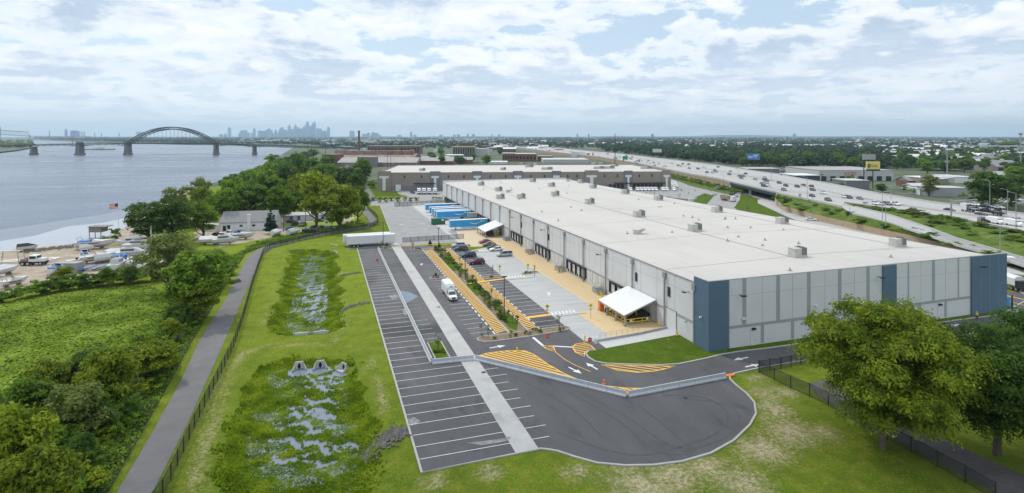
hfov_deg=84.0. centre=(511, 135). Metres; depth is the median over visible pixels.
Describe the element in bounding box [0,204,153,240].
shallows
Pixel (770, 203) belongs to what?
slip road
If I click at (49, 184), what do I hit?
river
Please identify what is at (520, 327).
planting bed
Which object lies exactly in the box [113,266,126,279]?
bush
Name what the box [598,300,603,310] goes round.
portable toilet
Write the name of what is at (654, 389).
concrete barrier
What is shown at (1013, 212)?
parapet
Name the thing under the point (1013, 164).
broadleaf tree
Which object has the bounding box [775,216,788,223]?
rooftop unit
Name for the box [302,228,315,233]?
skip
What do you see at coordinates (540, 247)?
dock door
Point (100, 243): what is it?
boat
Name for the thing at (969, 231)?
bush
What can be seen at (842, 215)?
embankment
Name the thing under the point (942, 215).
bush
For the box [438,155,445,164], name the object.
broadleaf tree
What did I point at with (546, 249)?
dock door
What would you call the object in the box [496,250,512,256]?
parked minivan
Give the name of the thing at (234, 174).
broadleaf tree
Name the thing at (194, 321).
bush
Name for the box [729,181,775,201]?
underpass bridge
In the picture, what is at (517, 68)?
sky
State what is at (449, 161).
factory shed
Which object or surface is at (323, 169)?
broadleaf tree
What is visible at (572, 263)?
dock door
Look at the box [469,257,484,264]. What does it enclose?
parked suv
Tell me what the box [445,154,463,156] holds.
white shed
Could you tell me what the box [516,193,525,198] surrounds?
rooftop unit
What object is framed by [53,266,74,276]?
broadleaf tree
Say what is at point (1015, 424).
tree
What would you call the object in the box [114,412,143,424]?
bush
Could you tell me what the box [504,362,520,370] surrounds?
concrete barrier
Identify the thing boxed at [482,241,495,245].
parked car
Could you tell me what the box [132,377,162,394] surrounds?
bush
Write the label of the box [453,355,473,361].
concrete barrier
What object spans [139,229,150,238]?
bush
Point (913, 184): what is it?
house
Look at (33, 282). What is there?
bush
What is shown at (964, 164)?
broadleaf tree
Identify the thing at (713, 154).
broadleaf tree
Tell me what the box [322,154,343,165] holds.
mill block
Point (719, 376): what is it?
concrete barrier
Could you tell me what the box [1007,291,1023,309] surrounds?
road
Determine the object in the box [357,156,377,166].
mill office
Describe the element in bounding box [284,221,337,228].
bright lawn
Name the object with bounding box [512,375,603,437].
tyre scuff
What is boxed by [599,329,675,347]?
concrete ramp
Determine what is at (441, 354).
planting bed
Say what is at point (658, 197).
rooftop unit
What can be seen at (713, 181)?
retaining wall
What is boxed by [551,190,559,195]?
rooftop unit
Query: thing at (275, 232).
boat
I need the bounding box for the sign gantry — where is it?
[950,199,976,215]
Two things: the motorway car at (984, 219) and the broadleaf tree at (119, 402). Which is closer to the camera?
the broadleaf tree at (119, 402)
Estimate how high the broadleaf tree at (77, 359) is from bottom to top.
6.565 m
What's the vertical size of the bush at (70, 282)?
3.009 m
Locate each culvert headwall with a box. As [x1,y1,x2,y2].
[292,361,306,371]
[293,332,310,335]
[311,330,329,334]
[313,360,327,370]
[334,362,346,372]
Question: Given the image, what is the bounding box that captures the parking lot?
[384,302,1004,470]
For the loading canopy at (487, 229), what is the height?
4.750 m
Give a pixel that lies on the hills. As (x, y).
(737, 136)
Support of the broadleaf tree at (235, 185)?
on the ground at (748, 442)
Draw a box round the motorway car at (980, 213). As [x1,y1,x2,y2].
[974,212,987,215]
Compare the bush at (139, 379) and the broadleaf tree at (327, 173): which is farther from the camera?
the broadleaf tree at (327, 173)
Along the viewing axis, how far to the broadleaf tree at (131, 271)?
144.12 m
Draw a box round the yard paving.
[371,179,718,205]
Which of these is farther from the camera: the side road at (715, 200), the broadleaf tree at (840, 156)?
the broadleaf tree at (840, 156)
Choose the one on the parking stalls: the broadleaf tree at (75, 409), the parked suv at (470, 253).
the parked suv at (470, 253)
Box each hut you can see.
[88,225,112,238]
[908,187,920,194]
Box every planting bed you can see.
[429,342,448,357]
[432,249,478,287]
[469,288,526,331]
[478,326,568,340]
[483,275,501,278]
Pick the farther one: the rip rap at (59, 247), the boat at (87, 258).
the rip rap at (59, 247)
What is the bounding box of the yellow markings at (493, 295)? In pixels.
[391,240,670,393]
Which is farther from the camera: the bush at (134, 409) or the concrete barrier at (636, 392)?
the concrete barrier at (636, 392)
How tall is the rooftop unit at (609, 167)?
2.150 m
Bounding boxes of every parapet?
[505,146,841,207]
[561,148,1023,214]
[851,212,1023,266]
[855,206,1023,258]
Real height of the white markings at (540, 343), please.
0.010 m
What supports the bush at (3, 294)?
on the ground at (748, 442)
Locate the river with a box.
[0,140,290,229]
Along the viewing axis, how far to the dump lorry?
334.01 m
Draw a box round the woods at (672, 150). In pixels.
[601,136,1023,167]
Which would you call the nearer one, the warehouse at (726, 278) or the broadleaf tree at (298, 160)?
the warehouse at (726, 278)
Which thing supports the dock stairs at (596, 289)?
on the dock apron
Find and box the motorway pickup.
[890,201,900,205]
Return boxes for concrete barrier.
[424,345,428,355]
[427,351,431,362]
[432,357,452,364]
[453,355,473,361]
[475,355,489,363]
[489,358,504,366]
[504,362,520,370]
[520,365,536,374]
[536,369,553,378]
[553,373,570,383]
[570,377,588,387]
[588,382,606,391]
[607,386,626,396]
[628,387,646,396]
[646,384,663,393]
[662,381,679,390]
[679,378,695,387]
[695,375,710,384]
[710,372,726,381]
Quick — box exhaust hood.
[633,228,644,233]
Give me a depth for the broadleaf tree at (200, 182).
262.90 m
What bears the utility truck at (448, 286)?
on the parking stalls
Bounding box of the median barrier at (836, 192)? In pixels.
[592,152,1023,222]
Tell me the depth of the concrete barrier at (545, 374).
90.72 m
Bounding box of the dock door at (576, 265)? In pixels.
[575,263,580,277]
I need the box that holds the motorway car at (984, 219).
[981,217,992,222]
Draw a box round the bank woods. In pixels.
[0,139,35,147]
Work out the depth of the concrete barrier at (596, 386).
86.10 m
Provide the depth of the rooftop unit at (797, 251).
123.92 m
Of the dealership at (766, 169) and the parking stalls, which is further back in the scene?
the dealership at (766, 169)
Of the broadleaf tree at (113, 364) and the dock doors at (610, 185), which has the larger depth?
the dock doors at (610, 185)
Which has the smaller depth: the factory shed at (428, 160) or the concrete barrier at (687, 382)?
the concrete barrier at (687, 382)
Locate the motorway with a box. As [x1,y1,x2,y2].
[507,144,1023,229]
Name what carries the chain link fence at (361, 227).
on the ground at (748, 442)
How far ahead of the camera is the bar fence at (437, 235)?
209.27 m
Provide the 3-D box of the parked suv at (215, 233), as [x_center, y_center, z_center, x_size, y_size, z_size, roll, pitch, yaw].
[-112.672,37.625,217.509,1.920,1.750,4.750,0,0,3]
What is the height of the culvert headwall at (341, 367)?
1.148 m
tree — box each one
[0,372,60,409]
[0,398,28,411]
[0,400,61,466]
[0,439,90,492]
[17,358,73,387]
[27,471,86,492]
[35,409,68,435]
[41,380,114,437]
[44,364,72,384]
[44,422,84,451]
[45,273,53,294]
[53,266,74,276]
[54,387,77,406]
[58,429,100,466]
[62,349,103,385]
[63,463,86,479]
[64,388,112,431]
[71,345,143,404]
[74,374,131,410]
[89,399,123,435]
[98,266,117,287]
[122,199,175,237]
[122,264,139,284]
[124,328,172,364]
[129,338,181,375]
[130,229,202,284]
[147,195,195,235]
[156,317,183,338]
[157,249,231,313]
[158,232,189,260]
[161,185,195,220]
[162,302,196,323]
[167,277,221,319]
[187,176,214,202]
[187,199,219,235]
[190,186,211,209]
[203,248,233,268]
[206,187,241,216]
[217,176,247,202]
[218,176,234,187]
[222,173,244,181]
[235,183,268,210]
[238,171,251,180]
[244,167,259,180]
[245,169,283,205]
[257,162,277,181]
[264,154,282,162]
[264,184,297,215]
[272,160,299,189]
[282,173,296,188]
[283,156,290,162]
[285,172,307,211]
[287,190,305,211]
[290,151,306,174]
[296,170,337,225]
[300,151,311,157]
[301,156,320,172]
[307,148,319,157]
[309,164,337,175]
[315,183,363,228]
[319,156,330,163]
[321,154,336,164]
[321,163,342,181]
[323,171,337,182]
[335,167,355,184]
[345,172,366,188]
[350,185,369,220]
[353,158,372,177]
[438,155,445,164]
[454,155,465,164]
[467,153,475,159]
[481,154,491,164]
[497,147,503,154]
[709,151,718,161]
[738,157,747,165]
[748,160,757,164]
[758,154,767,165]
[772,156,781,164]
[779,153,790,158]
[786,292,1009,449]
[802,153,812,160]
[833,153,845,159]
[845,157,859,165]
[874,183,887,191]
[891,158,902,167]
[902,154,913,167]
[913,160,942,168]
[919,161,934,173]
[919,174,940,195]
[924,318,1023,456]
[935,160,959,170]
[937,159,952,172]
[955,158,973,171]
[962,170,1020,205]
[976,157,992,170]
[977,148,995,152]
[978,302,1023,348]
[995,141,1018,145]
[996,389,1023,439]
[999,174,1023,204]
[1001,166,1023,175]
[1004,161,1023,168]
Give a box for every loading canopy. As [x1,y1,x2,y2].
[477,220,503,237]
[597,286,655,326]
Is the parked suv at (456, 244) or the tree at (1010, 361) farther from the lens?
the parked suv at (456, 244)
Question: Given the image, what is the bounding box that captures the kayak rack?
[79,264,107,270]
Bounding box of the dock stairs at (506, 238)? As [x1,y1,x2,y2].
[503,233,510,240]
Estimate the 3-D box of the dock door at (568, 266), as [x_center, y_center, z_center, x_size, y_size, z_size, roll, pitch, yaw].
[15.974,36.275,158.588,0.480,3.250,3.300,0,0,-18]
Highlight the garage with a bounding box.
[832,178,869,189]
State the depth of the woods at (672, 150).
1350.94 m
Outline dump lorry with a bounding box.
[720,195,735,201]
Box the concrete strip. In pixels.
[390,243,537,451]
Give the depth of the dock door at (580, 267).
149.90 m
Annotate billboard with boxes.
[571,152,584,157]
[653,149,661,156]
[746,153,759,166]
[862,154,875,179]
[866,161,879,188]
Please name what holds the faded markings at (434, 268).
on the parking stalls
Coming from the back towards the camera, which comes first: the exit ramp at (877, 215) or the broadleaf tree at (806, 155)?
the broadleaf tree at (806, 155)
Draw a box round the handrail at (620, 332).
[600,327,638,337]
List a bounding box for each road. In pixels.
[707,191,771,208]
[758,198,1023,293]
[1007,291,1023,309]
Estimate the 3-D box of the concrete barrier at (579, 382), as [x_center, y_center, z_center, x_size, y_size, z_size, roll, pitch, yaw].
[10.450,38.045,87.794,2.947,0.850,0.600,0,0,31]
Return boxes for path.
[117,206,375,492]
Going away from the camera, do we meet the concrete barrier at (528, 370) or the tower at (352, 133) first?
the concrete barrier at (528, 370)
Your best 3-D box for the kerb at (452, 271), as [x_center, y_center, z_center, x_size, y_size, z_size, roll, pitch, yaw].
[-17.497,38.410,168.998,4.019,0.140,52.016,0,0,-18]
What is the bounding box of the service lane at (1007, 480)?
[807,380,1023,492]
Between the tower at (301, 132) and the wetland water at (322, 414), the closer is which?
the wetland water at (322, 414)
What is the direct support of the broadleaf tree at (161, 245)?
on the thicket floor
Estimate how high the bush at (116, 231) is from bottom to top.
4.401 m
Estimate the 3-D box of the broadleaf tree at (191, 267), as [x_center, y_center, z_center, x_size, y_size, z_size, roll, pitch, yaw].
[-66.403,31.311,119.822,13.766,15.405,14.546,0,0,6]
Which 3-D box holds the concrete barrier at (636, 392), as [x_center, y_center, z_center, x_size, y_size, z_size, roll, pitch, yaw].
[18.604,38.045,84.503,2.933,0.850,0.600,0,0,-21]
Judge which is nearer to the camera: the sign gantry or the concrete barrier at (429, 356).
the concrete barrier at (429, 356)
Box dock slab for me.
[410,202,478,241]
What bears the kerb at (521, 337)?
on the parking lot
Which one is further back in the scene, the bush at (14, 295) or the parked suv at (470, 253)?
the parked suv at (470, 253)
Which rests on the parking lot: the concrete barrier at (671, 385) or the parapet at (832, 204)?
the concrete barrier at (671, 385)
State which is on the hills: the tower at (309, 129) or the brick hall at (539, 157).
the tower at (309, 129)
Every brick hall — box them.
[502,153,514,160]
[515,153,535,160]
[537,155,552,160]
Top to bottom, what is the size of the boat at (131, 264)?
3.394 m
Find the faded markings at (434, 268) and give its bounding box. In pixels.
[359,249,584,316]
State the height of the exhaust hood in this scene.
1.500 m
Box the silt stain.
[403,308,510,444]
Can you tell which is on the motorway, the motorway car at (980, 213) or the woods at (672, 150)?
the motorway car at (980, 213)
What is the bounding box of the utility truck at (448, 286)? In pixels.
[441,278,457,300]
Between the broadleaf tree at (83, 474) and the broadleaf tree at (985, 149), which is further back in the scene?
the broadleaf tree at (985, 149)
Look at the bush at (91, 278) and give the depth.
144.11 m
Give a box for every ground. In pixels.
[0,184,1023,492]
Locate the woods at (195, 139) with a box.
[33,136,319,144]
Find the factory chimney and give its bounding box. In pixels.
[358,131,359,149]
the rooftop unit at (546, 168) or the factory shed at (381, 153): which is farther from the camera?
the factory shed at (381, 153)
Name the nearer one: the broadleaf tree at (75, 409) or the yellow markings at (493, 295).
the broadleaf tree at (75, 409)
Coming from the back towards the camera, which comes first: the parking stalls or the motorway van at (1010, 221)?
the motorway van at (1010, 221)
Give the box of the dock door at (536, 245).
[535,243,538,254]
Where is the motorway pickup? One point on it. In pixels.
(895, 203)
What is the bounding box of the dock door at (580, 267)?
[579,266,586,279]
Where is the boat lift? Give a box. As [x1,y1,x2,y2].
[0,249,59,263]
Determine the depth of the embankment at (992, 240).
199.60 m
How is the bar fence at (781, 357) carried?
on the ground at (748, 442)
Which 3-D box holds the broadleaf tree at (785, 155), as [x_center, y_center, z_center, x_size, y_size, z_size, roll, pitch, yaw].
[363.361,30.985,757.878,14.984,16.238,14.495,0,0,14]
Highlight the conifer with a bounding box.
[263,204,277,231]
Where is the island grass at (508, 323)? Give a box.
[441,257,517,329]
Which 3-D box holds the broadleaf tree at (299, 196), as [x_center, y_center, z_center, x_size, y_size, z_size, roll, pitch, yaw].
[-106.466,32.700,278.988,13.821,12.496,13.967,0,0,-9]
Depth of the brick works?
1203.12 m
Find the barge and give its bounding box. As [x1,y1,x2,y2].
[85,147,115,149]
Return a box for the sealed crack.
[366,269,680,439]
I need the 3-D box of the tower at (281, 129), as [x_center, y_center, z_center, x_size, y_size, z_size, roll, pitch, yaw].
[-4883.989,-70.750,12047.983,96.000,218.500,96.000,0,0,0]
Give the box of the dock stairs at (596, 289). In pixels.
[592,282,605,294]
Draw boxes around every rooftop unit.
[495,186,501,190]
[496,193,504,198]
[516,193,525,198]
[541,167,552,169]
[548,182,554,186]
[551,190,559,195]
[584,198,594,203]
[589,184,596,187]
[593,166,604,168]
[605,166,614,168]
[621,189,629,193]
[633,210,644,216]
[640,166,651,168]
[653,195,662,199]
[687,222,701,231]
[711,206,722,212]
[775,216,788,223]
[787,246,806,257]
[888,237,906,246]
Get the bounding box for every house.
[205,210,281,230]
[503,147,516,151]
[896,176,914,184]
[901,183,921,188]
[979,153,1003,156]
[999,198,1023,203]
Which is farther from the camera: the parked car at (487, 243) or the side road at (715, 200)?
the side road at (715, 200)
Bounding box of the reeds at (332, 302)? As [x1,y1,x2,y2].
[265,248,346,336]
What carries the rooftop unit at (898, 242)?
on the warehouse at (726, 278)
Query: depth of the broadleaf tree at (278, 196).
249.20 m
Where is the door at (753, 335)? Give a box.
[751,333,755,344]
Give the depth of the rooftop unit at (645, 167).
450.70 m
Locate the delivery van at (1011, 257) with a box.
[1007,256,1017,265]
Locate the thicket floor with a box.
[16,224,364,492]
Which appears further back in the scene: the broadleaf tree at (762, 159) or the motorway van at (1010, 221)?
the broadleaf tree at (762, 159)
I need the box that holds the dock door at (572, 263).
[570,261,576,274]
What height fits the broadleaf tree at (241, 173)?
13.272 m
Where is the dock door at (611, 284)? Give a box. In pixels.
[609,281,615,292]
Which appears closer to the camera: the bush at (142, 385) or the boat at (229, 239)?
the bush at (142, 385)
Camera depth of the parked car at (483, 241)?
203.06 m
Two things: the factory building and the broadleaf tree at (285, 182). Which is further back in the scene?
the factory building
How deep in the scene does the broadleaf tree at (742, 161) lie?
724.70 m
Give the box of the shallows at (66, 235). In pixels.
[0,218,126,250]
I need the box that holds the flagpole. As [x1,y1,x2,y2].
[109,202,118,228]
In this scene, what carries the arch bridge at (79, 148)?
in the river
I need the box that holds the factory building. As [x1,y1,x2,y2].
[917,186,966,196]
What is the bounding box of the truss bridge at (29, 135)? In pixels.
[0,127,90,139]
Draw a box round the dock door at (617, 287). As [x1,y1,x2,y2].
[615,284,621,290]
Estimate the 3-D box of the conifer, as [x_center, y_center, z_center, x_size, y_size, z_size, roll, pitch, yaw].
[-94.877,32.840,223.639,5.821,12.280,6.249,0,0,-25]
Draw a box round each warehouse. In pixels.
[377,164,670,190]
[443,178,1006,351]
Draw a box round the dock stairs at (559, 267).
[554,262,564,272]
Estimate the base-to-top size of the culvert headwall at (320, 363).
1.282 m
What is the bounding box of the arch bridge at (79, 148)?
[0,127,361,154]
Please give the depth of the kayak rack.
162.56 m
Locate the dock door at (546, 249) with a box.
[545,248,549,260]
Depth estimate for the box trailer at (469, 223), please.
233.98 m
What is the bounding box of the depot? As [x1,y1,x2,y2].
[450,138,480,139]
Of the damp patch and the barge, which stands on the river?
the barge
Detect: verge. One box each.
[671,176,738,195]
[687,193,783,216]
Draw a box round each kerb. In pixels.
[346,205,1023,472]
[427,341,449,358]
[431,249,480,287]
[468,286,527,332]
[476,326,569,341]
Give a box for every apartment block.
[453,146,475,156]
[475,148,488,155]
[971,146,1023,149]
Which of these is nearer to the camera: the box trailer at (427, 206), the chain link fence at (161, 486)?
the chain link fence at (161, 486)
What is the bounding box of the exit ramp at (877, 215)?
[842,203,1023,263]
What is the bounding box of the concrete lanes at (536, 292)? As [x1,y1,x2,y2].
[470,248,609,340]
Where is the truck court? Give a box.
[346,202,459,248]
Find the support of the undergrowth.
on the thicket floor
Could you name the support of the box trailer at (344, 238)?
on the truck court
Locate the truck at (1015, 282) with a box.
[1007,273,1023,290]
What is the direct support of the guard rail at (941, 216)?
on the motorway
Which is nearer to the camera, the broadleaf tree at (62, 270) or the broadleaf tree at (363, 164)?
the broadleaf tree at (62, 270)
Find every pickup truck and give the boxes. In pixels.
[19,254,48,265]
[298,221,306,226]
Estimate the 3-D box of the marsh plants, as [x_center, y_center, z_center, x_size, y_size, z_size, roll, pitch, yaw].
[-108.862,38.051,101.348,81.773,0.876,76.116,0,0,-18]
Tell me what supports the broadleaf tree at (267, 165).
on the ground at (748, 442)
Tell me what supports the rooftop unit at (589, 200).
on the warehouse at (726, 278)
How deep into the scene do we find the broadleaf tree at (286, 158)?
686.64 m
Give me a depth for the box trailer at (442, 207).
277.24 m
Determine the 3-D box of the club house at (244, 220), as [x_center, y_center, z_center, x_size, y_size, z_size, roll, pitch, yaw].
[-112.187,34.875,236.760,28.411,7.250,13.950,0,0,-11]
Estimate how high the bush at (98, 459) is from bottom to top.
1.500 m
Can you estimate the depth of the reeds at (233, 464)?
74.49 m
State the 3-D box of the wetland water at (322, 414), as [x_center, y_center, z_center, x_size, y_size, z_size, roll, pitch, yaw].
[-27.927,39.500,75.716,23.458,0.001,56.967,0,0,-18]
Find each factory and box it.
[908,176,947,185]
[927,174,974,182]
[934,176,954,182]
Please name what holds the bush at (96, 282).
on the ground at (748, 442)
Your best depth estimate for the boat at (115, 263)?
161.54 m
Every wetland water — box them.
[243,365,358,491]
[284,254,327,331]
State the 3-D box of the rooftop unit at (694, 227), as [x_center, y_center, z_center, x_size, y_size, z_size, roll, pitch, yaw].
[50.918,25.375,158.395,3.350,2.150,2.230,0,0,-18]
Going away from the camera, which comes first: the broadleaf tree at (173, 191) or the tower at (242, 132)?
the broadleaf tree at (173, 191)
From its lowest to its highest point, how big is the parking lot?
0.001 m
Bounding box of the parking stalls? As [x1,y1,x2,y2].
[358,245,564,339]
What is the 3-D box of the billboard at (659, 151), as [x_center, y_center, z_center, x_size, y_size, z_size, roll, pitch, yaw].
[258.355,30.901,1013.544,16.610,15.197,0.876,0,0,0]
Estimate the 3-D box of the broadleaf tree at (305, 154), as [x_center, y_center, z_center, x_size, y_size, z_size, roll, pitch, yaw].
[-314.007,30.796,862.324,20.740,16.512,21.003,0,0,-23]
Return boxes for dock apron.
[456,230,662,336]
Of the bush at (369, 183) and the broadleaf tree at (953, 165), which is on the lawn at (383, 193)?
the bush at (369, 183)
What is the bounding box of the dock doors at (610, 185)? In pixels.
[609,184,661,187]
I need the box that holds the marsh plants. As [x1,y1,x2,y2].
[0,283,168,392]
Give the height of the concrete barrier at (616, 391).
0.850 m
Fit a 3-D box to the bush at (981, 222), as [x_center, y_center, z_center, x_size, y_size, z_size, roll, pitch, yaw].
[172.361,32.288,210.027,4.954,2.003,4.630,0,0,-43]
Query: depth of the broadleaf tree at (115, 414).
71.39 m
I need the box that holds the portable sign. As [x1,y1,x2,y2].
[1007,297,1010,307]
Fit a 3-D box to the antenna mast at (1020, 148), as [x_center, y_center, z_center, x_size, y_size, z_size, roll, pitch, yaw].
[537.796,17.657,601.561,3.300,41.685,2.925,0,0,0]
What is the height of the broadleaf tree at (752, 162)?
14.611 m
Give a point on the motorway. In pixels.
(837, 199)
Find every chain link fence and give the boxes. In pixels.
[151,228,344,492]
[346,206,377,232]
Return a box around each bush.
[0,288,14,299]
[2,289,21,299]
[13,279,37,293]
[14,286,23,296]
[16,284,27,296]
[23,282,46,293]
[31,279,57,293]
[44,276,60,287]
[49,273,73,289]
[53,273,77,286]
[72,276,88,287]
[73,271,93,287]
[79,273,99,285]
[81,463,111,489]
[84,446,122,472]
[89,441,119,449]
[91,419,120,437]
[94,270,103,283]
[94,425,116,443]
[95,441,118,457]
[108,228,121,238]
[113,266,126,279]
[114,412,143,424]
[116,268,141,279]
[119,392,140,412]
[121,403,147,418]
[125,377,145,395]
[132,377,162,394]
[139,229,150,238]
[145,369,168,383]
[170,332,185,344]
[172,353,180,363]
[179,323,192,333]
[188,314,203,324]
[365,180,375,185]
[924,215,938,217]
[938,214,953,217]
[938,241,961,244]
[951,221,969,224]
[965,230,979,234]
[971,221,984,226]
[981,250,1007,254]
[987,230,1007,233]
[1004,229,1023,232]
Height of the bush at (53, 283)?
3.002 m
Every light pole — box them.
[438,228,439,255]
[463,248,466,283]
[502,276,506,315]
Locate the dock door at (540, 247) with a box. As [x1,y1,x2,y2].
[538,245,542,256]
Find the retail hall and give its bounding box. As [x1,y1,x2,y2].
[785,166,893,180]
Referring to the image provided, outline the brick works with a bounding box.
[368,146,422,153]
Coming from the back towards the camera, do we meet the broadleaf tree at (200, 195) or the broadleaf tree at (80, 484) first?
the broadleaf tree at (200, 195)
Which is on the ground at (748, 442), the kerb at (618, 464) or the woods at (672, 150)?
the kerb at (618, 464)
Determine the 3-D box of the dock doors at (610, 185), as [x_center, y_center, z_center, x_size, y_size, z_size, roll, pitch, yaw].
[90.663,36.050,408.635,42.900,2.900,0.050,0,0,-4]
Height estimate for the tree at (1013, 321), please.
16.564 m
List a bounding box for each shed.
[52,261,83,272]
[282,211,329,220]
[334,150,420,156]
[337,157,420,166]
[420,157,438,164]
[437,158,454,164]
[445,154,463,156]
[450,157,473,163]
[489,161,507,163]
[541,158,588,162]
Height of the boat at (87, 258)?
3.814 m
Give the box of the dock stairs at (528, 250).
[525,246,533,254]
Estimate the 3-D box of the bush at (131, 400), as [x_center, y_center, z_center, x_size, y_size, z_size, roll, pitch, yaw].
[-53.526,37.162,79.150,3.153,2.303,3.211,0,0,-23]
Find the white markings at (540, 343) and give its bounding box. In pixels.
[369,204,958,459]
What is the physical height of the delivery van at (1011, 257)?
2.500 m
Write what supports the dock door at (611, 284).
in the warehouse at (726, 278)
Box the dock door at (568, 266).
[566,259,571,272]
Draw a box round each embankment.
[776,194,1011,263]
[846,203,1023,256]
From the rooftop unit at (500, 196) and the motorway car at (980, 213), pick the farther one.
the rooftop unit at (500, 196)
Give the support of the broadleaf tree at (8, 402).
on the thicket floor
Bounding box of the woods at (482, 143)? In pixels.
[317,136,626,147]
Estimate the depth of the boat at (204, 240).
200.45 m
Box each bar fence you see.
[403,234,463,241]
[758,360,995,492]
[759,353,808,371]
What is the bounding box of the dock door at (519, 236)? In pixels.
[518,235,522,244]
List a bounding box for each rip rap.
[22,238,112,252]
[339,271,361,275]
[340,301,370,311]
[351,422,412,462]
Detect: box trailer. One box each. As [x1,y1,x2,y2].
[343,232,389,245]
[347,233,394,247]
[425,203,457,209]
[429,205,462,212]
[431,207,464,214]
[434,208,468,216]
[436,210,470,218]
[449,218,487,229]
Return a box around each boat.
[0,264,17,274]
[0,275,27,287]
[16,243,37,251]
[45,263,65,275]
[66,257,84,261]
[73,236,114,248]
[79,244,93,251]
[79,251,115,263]
[80,249,88,255]
[93,253,115,263]
[104,248,119,252]
[106,254,124,270]
[113,244,143,257]
[116,234,141,245]
[121,236,151,248]
[125,263,146,271]
[126,256,146,265]
[198,235,216,244]
[212,232,238,245]
[228,229,254,239]
[270,228,281,236]
[286,228,299,235]
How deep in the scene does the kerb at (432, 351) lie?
101.97 m
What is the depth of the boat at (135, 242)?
189.00 m
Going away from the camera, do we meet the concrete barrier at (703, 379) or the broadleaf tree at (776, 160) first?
the concrete barrier at (703, 379)
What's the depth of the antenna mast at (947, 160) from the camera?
519.83 m
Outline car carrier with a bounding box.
[960,202,1005,215]
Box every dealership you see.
[739,167,779,173]
[780,173,819,180]
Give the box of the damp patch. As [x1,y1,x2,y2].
[388,294,398,298]
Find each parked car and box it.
[478,239,491,243]
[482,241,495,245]
[486,244,500,248]
[489,246,503,250]
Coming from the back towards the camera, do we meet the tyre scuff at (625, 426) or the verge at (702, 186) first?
the verge at (702, 186)
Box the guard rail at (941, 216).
[844,202,1023,230]
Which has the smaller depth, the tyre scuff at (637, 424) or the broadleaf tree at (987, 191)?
the tyre scuff at (637, 424)
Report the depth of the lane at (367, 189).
386.13 m
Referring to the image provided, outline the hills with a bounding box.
[1,135,1023,137]
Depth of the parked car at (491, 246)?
193.28 m
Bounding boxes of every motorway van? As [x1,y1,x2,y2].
[985,216,1003,223]
[1004,218,1023,225]
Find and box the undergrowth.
[1,222,365,492]
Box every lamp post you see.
[878,191,886,219]
[990,225,1000,251]
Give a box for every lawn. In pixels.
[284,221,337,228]
[367,180,399,195]
[587,311,1002,363]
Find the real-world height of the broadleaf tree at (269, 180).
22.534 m
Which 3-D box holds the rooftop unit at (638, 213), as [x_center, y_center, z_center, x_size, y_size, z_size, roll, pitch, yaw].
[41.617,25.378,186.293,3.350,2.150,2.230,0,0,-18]
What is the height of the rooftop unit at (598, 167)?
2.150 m
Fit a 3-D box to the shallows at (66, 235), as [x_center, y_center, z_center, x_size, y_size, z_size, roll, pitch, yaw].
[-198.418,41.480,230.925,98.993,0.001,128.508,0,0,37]
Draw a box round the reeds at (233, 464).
[205,352,386,492]
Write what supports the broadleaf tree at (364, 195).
on the ground at (748, 442)
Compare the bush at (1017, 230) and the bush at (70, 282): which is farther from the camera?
the bush at (1017, 230)
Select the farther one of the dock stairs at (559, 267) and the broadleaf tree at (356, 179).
the broadleaf tree at (356, 179)
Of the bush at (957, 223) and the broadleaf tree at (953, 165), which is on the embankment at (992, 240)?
the bush at (957, 223)
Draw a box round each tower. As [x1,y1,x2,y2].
[70,130,78,137]
[228,127,230,136]
[240,130,244,136]
[265,128,272,136]
[278,127,283,136]
[290,129,293,136]
[294,123,296,136]
[299,128,302,136]
[303,125,305,137]
[306,121,308,137]
[308,126,312,136]
[311,123,313,136]
[327,127,329,137]
[350,131,354,137]
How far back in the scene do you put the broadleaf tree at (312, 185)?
238.53 m
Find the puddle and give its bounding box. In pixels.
[400,290,417,302]
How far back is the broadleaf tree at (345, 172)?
420.31 m
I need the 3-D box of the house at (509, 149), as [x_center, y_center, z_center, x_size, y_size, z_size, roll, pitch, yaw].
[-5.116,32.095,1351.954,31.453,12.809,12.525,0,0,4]
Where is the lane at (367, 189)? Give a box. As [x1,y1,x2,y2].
[364,184,376,200]
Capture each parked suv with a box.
[212,232,222,235]
[324,226,335,228]
[451,242,465,247]
[454,244,468,250]
[461,250,477,257]
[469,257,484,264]
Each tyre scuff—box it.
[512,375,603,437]
[557,432,697,455]
[568,392,682,454]
[577,391,696,449]
[664,395,728,448]
[679,398,740,451]
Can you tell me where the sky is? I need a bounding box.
[0,0,1023,136]
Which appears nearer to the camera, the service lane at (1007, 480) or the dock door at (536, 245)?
the service lane at (1007, 480)
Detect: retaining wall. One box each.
[503,146,642,165]
[643,165,728,187]
[776,193,967,250]
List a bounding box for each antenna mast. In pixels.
[945,150,948,173]
[1018,133,1022,161]
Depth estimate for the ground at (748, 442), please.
72.61 m

